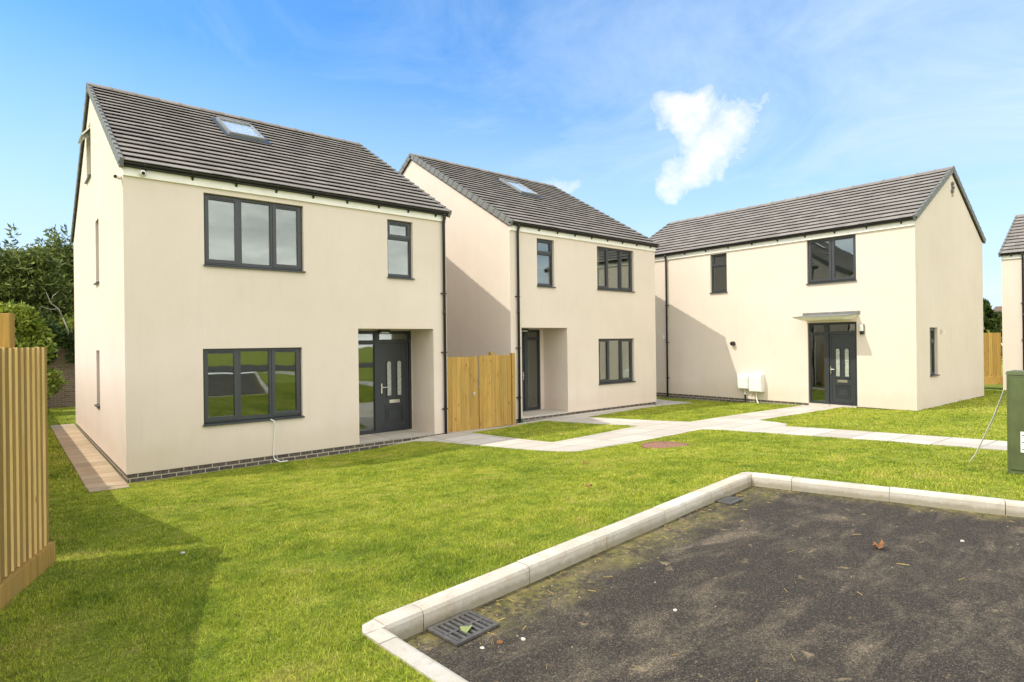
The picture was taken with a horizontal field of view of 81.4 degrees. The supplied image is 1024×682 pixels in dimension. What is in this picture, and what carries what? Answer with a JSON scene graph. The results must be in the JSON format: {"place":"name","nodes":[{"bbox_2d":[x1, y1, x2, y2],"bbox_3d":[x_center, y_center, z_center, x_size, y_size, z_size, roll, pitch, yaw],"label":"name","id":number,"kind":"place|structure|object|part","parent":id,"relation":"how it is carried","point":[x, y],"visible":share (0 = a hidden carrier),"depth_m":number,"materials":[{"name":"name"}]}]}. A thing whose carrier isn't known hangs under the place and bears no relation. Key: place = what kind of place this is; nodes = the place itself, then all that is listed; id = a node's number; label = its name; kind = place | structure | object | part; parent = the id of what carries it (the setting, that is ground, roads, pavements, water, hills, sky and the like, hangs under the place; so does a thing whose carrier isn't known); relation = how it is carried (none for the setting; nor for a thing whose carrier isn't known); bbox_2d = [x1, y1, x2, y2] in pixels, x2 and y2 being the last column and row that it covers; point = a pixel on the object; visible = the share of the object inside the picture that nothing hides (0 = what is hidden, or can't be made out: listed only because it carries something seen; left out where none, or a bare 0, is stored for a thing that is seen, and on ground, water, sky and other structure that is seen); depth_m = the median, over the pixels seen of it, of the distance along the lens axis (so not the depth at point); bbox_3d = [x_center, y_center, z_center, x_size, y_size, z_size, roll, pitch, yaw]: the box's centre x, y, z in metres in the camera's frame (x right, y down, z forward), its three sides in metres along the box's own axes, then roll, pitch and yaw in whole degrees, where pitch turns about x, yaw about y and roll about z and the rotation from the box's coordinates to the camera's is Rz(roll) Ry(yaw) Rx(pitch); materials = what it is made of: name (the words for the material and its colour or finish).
{"place":"outdoors","nodes":[
{"label":"outdoors","id":0,"kind":"place"},
{"bbox_2d":[50,424,128,492],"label":"side path","id":1,"kind":"structure","parent":0,"point":[95,470],"depth_m":11.44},
{"bbox_2d":[0,359,1023,681],"bbox_3d":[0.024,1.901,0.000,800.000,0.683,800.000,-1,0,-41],"label":"lawn","id":2,"kind":"structure","parent":0,"point":[82,671],"depth_m":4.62,"materials":[{"name":"plant"}]},
{"bbox_2d":[0,313,55,609],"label":"fence","id":3,"kind":"object","parent":2,"relation":"on","point":[27,552],"visible":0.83,"depth_m":4.20,"materials":[{"name":"brown wood"}]},
{"bbox_2d":[0,299,69,395],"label":"elder bush","id":4,"kind":"object","parent":2,"relation":"on","point":[31,330],"visible":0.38,"depth_m":19.47,"materials":[{"name":"green plant"}]},
{"bbox_2d":[0,238,73,348],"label":"conifer","id":5,"kind":"object","parent":2,"relation":"on","point":[28,273],"visible":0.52,"depth_m":22.81,"materials":[{"name":"green plant"}]},
{"bbox_2d":[2,223,73,317],"bbox_3d":[-19.286,-1.122,24.911,6.414,7.563,5.600,-1,0,-41],"label":"conifer","id":6,"kind":"object","parent":2,"relation":"on","point":[65,252],"visible":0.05,"depth_m":24.58,"materials":[{"name":"green plant"}]},
{"bbox_2d":[47,388,51,413],"bbox_3d":[-14.146,1.857,17.997,0.354,1.210,0.479,-1,0,26],"label":"shrub","id":7,"kind":"object","parent":2,"relation":"on","point":[49,411],"visible":0.22,"depth_m":18.08,"materials":[{"name":"green plant"}]},
{"bbox_2d":[47,349,75,407],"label":"garden wall","id":8,"kind":"structure","parent":2,"relation":"on","point":[64,396],"depth_m":21.77,"materials":[{"name":"brick"}]},
{"bbox_2d":[15,318,74,364],"bbox_3d":[-18.032,0.774,20.054,8.482,3.369,1.250,-1,0,-41],"label":"ivy","id":9,"kind":"object","parent":8,"relation":"attached to","point":[54,327],"visible":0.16,"depth_m":21.45,"materials":[{"name":"green plant"}]},
{"bbox_2d":[41,291,68,338],"bbox_3d":[-16.090,-0.892,21.109,0.285,1.776,1.125,-1,0,5],"label":"dead branch","id":10,"kind":"object","parent":9,"relation":"on","point":[61,315],"visible":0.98,"depth_m":21.13,"materials":[{"name":"grey wood"}]},
{"bbox_2d":[54,314,74,348],"bbox_3d":[-16.582,0.630,22.986,2.315,3.739,1.771,-1,0,-41],"label":"elder bush","id":11,"kind":"object","parent":2,"relation":"on","point":[70,322],"visible":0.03,"depth_m":22.71,"materials":[{"name":"green plant"}]},
{"bbox_2d":[70,82,451,483],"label":"house","id":12,"kind":"structure","parent":2,"relation":"on","point":[240,282],"depth_m":11.81,"materials":[{"name":"paint"}]},
{"bbox_2d":[78,127,90,183],"bbox_3d":[-9.550,-4.249,13.407,0.321,1.205,0.890,-1,0,-41],"label":"window","id":13,"kind":"structure","parent":12,"relation":"in","point":[86,133],"depth_m":13.41,"materials":[{"name":"white plastic"}]},
{"bbox_2d":[203,347,304,426],"bbox_3d":[-4.773,0.793,11.030,1.796,1.360,0.200,-1,0,-41],"label":"window","id":14,"kind":"structure","parent":12,"relation":"in","point":[272,414],"depth_m":10.97,"materials":[{"name":"grey plastic"}]},
{"bbox_2d":[203,193,305,272],"bbox_3d":[-4.771,-1.987,11.061,1.811,1.300,0.200,-1,0,-41],"label":"window","id":15,"kind":"structure","parent":12,"relation":"in","point":[273,266],"depth_m":11.01,"materials":[{"name":"grey plastic"}]},
{"bbox_2d":[271,419,287,461],"bbox_3d":[-4.368,1.847,11.173,0.294,0.825,0.087,-1,0,-15],"label":"white cable","id":16,"kind":"object","parent":12,"relation":"hanging from","point":[274,443],"visible":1,"depth_m":11.16,"materials":[{"name":"plastic"}]},
{"bbox_2d":[358,331,411,434],"bbox_3d":[-2.961,0.913,13.749,1.450,2.335,0.148,-1,0,-41],"label":"door","id":17,"kind":"structure","parent":12,"relation":"in","point":[392,381],"depth_m":13.88,"materials":[{"name":"grey plastic"}]},
{"bbox_2d":[387,220,414,279],"bbox_3d":[-2.472,-2.009,13.027,0.664,1.273,0.200,-1,0,-41],"label":"window","id":18,"kind":"structure","parent":12,"relation":"in","point":[407,238],"depth_m":13.11,"materials":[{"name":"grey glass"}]},
{"bbox_2d":[447,352,515,432],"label":"gate","id":19,"kind":"structure","parent":2,"relation":"on","point":[490,402],"depth_m":14.48,"materials":[{"name":"wood"}]},
{"bbox_2d":[398,153,659,422],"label":"house","id":20,"kind":"structure","parent":2,"relation":"on","point":[552,287],"depth_m":17.37,"materials":[{"name":"paint"}]},
{"bbox_2d":[522,330,540,410],"bbox_3d":[0.261,0.816,17.009,1.470,2.335,0.148,-1,0,-41],"label":"door","id":21,"kind":"structure","parent":20,"relation":"in","point":[525,339],"depth_m":17.13,"materials":[{"name":"grey plastic"}]},
{"bbox_2d":[537,239,555,287],"bbox_3d":[0.890,-2.157,16.367,0.692,1.325,0.200,-1,0,-41],"label":"window","id":22,"kind":"structure","parent":20,"relation":"in","point":[543,253],"depth_m":16.49,"materials":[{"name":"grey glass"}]},
{"bbox_2d":[597,246,635,292],"bbox_3d":[3.157,-2.210,18.306,1.775,1.315,0.200,-1,0,-41],"label":"window","id":23,"kind":"structure","parent":20,"relation":"in","point":[619,266],"depth_m":18.49,"materials":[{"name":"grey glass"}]},
{"bbox_2d":[599,338,635,384],"bbox_3d":[3.188,0.585,18.303,1.725,1.375,0.200,-1,0,-41],"label":"window","id":24,"kind":"structure","parent":20,"relation":"in","point":[620,379],"depth_m":18.48,"materials":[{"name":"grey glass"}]},
{"bbox_2d":[641,441,691,448],"bbox_3d":[2.687,1.817,10.303,0.880,0.048,0.880,-1,0,41],"label":"manhole cover","id":25,"kind":"object","parent":2,"relation":"on","point":[658,444],"visible":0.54,"depth_m":10.42,"materials":[{"name":"metal"}]},
{"bbox_2d":[362,472,1023,681],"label":"kerb","id":26,"kind":"structure","parent":2,"relation":"on","point":[390,631],"depth_m":4.61,"materials":[{"name":"concrete"}]},
{"bbox_2d":[649,166,985,410],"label":"house","id":27,"kind":"structure","parent":2,"relation":"on","point":[868,295],"depth_m":18.19,"materials":[{"name":"paint"}]},
{"bbox_2d":[709,253,726,293],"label":"window","id":28,"kind":"structure","parent":27,"relation":"in","point":[713,257],"depth_m":20.28,"materials":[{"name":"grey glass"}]},
{"bbox_2d":[806,234,856,284],"bbox_3d":[9.306,-2.380,17.332,0.200,1.327,1.405,-1,0,-39],"label":"window","id":29,"kind":"structure","parent":27,"relation":"in","point":[831,279],"depth_m":17.35,"materials":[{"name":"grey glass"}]},
{"bbox_2d":[808,322,857,405],"bbox_3d":[9.353,0.629,17.347,0.148,2.400,1.365,-1,0,-39],"label":"door","id":30,"kind":"structure","parent":27,"relation":"in","point":[840,347],"depth_m":17.23,"materials":[{"name":"grey plastic"}]},
{"bbox_2d":[930,328,939,376],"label":"window","id":31,"kind":"structure","parent":27,"relation":"in","point":[932,340],"depth_m":16.70,"materials":[{"name":"grey glass"}]},
{"bbox_2d":[969,389,1004,461],"bbox_3d":[5.953,1.071,7.462,0.029,0.994,0.580,-1,0,1],"label":"plastic strip","id":32,"kind":"object","parent":2,"relation":"on","point":[988,426],"visible":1,"depth_m":7.42,"materials":[{"name":"white plastic"}]},
{"bbox_2d":[983,298,1001,341],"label":"tree","id":33,"kind":"object","parent":2,"relation":"on","point":[992,321],"visible":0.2,"depth_m":44.45,"materials":[{"name":"green plant"}]},
{"bbox_2d":[983,333,1002,384],"bbox_3d":[15.486,0.852,23.545,6.442,2.341,0.220,-1,0,19],"label":"fence","id":34,"kind":"object","parent":2,"relation":"on","point":[992,358],"visible":0.09,"depth_m":22.51,"materials":[{"name":"brown wood"}]},
{"bbox_2d":[986,324,1002,356],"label":"shrub","id":35,"kind":"object","parent":2,"relation":"on","point":[988,330],"visible":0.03,"depth_m":49.84,"materials":[{"name":"green plant"}]},
{"bbox_2d":[998,214,1023,389],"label":"house","id":36,"kind":"structure","parent":2,"relation":"on","point":[1011,253],"depth_m":22.09,"materials":[{"name":"paint"}]},
{"bbox_2d":[1005,370,1023,474],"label":"utility cabinet","id":37,"kind":"object","parent":2,"relation":"on","point":[1015,417],"visible":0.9,"depth_m":6.91,"materials":[{"name":"green metal"}]},
{"bbox_3d":[5.979,0.953,6.753,0.011,1.060,0.510,-1,0,-41],"label":"door panel","id":38,"kind":"part","parent":37,"relation":"part of","materials":[{"name":"green paint"}]},
{"bbox_2d":[0,0,1023,309],"label":"sky","id":39,"kind":"structure","parent":0,"point":[651,114],"materials":[{"name":"blue"}]},
{"bbox_2d":[394,399,1006,451],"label":"path","id":40,"kind":"structure","parent":0,"point":[641,430],"depth_m":12.47,"materials":[{"name":"grey concrete"}]},
{"bbox_2d":[403,486,1023,681],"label":"tarmac","id":41,"kind":"structure","parent":0,"point":[925,615],"depth_m":3.76,"materials":[{"name":"grey asphalt"}]},
{"bbox_2d":[427,610,499,646],"bbox_3d":[-0.285,1.668,3.482,0.270,0.014,0.330,-1,0,44],"label":"drain cover","id":42,"kind":"object","parent":41,"relation":"on","point":[449,631],"visible":0.98,"depth_m":3.47,"materials":[{"name":"metal"}]},
{"bbox_2d":[460,625,471,632],"bbox_3d":[-0.261,1.655,3.442,0.079,0.021,0.064,-1,0,-41],"label":"fallen leaf","id":43,"kind":"object","parent":42,"relation":"on","point":[465,629],"visible":1,"depth_m":3.44,"materials":[{"name":"green plant"}]},
{"bbox_2d":[418,491,1018,681],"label":"grit","id":44,"kind":"object","parent":41,"relation":"on","point":[655,582],"visible":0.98,"depth_m":4.11,"materials":[{"name":"stone"}]},
{"bbox_2d":[715,496,742,504],"bbox_3d":[2.251,1.641,6.163,0.260,0.014,0.170,-1,0,-44],"label":"drain cover","id":45,"kind":"object","parent":41,"relation":"on","point":[729,500],"visible":1,"depth_m":6.14,"materials":[{"name":"metal"}]},
{"bbox_2d":[872,540,883,548],"bbox_3d":[2.922,1.606,4.732,0.109,0.057,0.077,-1,0,-41],"label":"dead leaf","id":46,"kind":"object","parent":41,"relation":"on","point":[880,545],"visible":1,"depth_m":4.73,"materials":[{"name":"brown plant"}]},
{"bbox_2d":[983,306,1002,345],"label":"house","id":47,"kind":"structure","parent":0,"point":[997,308],"depth_m":114.54,"materials":[{"name":"brick"}]}
]}

